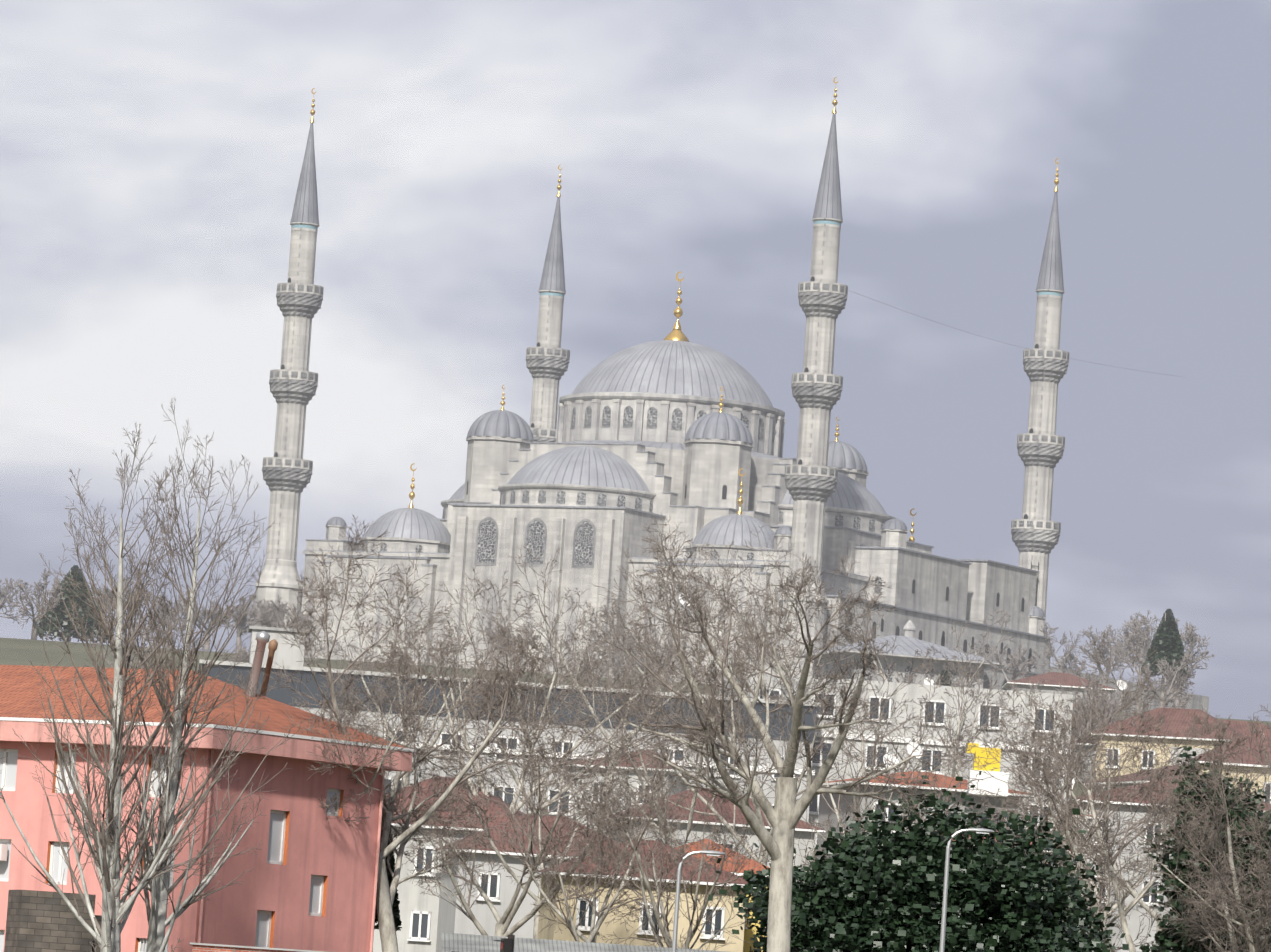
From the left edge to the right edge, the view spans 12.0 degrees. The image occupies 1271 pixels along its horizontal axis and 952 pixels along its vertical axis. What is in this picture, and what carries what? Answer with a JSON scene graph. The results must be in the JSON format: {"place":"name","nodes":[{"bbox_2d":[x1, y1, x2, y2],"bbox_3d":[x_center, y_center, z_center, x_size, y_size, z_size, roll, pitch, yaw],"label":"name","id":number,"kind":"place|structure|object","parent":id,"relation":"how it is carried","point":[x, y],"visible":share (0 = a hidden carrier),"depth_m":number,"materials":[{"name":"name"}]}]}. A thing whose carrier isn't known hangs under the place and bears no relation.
{"place":"outdoors","nodes":[
{"label":"outdoors","id":0,"kind":"place"},
{"bbox_2d":[3,81,1206,707],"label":"mosque","id":1,"kind":"structure","parent":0,"point":[675,489],"depth_m":598.56,"materials":[{"name":"grey stone"}]},
{"bbox_2d":[0,0,1270,736],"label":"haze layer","id":2,"kind":"object","parent":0,"point":[646,322],"depth_m":468.43,"materials":[{"name":"grey"}]},
{"bbox_2d":[0,0,1270,842],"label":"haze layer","id":3,"kind":"object","parent":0,"point":[660,324],"depth_m":358.40,"materials":[{"name":"grey"}]},
{"bbox_2d":[0,637,1270,861],"bbox_3d":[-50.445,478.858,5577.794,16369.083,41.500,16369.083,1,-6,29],"label":"terrain","id":4,"kind":"structure","parent":0,"point":[36,653],"depth_m":562.12,"materials":[{"name":"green plant"}]},
{"bbox_2d":[0,631,413,951],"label":"pink apartment block","id":5,"kind":"structure","parent":4,"relation":"on","point":[309,880],"depth_m":219.78,"materials":[{"name":"paint"}]},
{"bbox_2d":[0,568,1214,767],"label":"distant trees","id":6,"kind":"object","parent":4,"relation":"on","point":[1170,684],"depth_m":580.20,"materials":[{"name":"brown plant"}]},
{"bbox_2d":[0,399,1270,951],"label":"bare trees","id":7,"kind":"object","parent":4,"relation":"on","point":[786,811],"visible":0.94,"depth_m":205.18,"materials":[{"name":"grey plant"}]},
{"bbox_2d":[4,620,1270,951],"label":"town houses","id":8,"kind":"structure","parent":4,"relation":"on","point":[50,922],"depth_m":338.24,"materials":[{"name":"white paint"}]},
{"bbox_2d":[37,565,1270,951],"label":"evergreen trees","id":9,"kind":"object","parent":4,"relation":"on","point":[885,893],"visible":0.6,"depth_m":197.32,"materials":[{"name":"green plant"}]},
{"bbox_2d":[155,526,1270,951],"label":"bare trees","id":10,"kind":"object","parent":4,"relation":"on","point":[597,812],"visible":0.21,"depth_m":298.20,"materials":[{"name":"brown plant"}]},
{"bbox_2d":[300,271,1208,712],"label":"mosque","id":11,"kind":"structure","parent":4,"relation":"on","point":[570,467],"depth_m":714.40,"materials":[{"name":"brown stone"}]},
{"bbox_2d":[253,77,1069,675],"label":"minarets","id":12,"kind":"object","parent":11,"relation":"on","point":[813,351],"depth_m":725.79,"materials":[{"name":"stone"}]},
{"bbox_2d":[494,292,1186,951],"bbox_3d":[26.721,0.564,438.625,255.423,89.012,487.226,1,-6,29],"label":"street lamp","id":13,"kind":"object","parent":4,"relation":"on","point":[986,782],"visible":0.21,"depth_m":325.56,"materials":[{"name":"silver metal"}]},
{"bbox_2d":[0,0,1270,720],"label":"sky","id":14,"kind":"structure","parent":0,"point":[1187,438],"materials":[{"name":"grey"}]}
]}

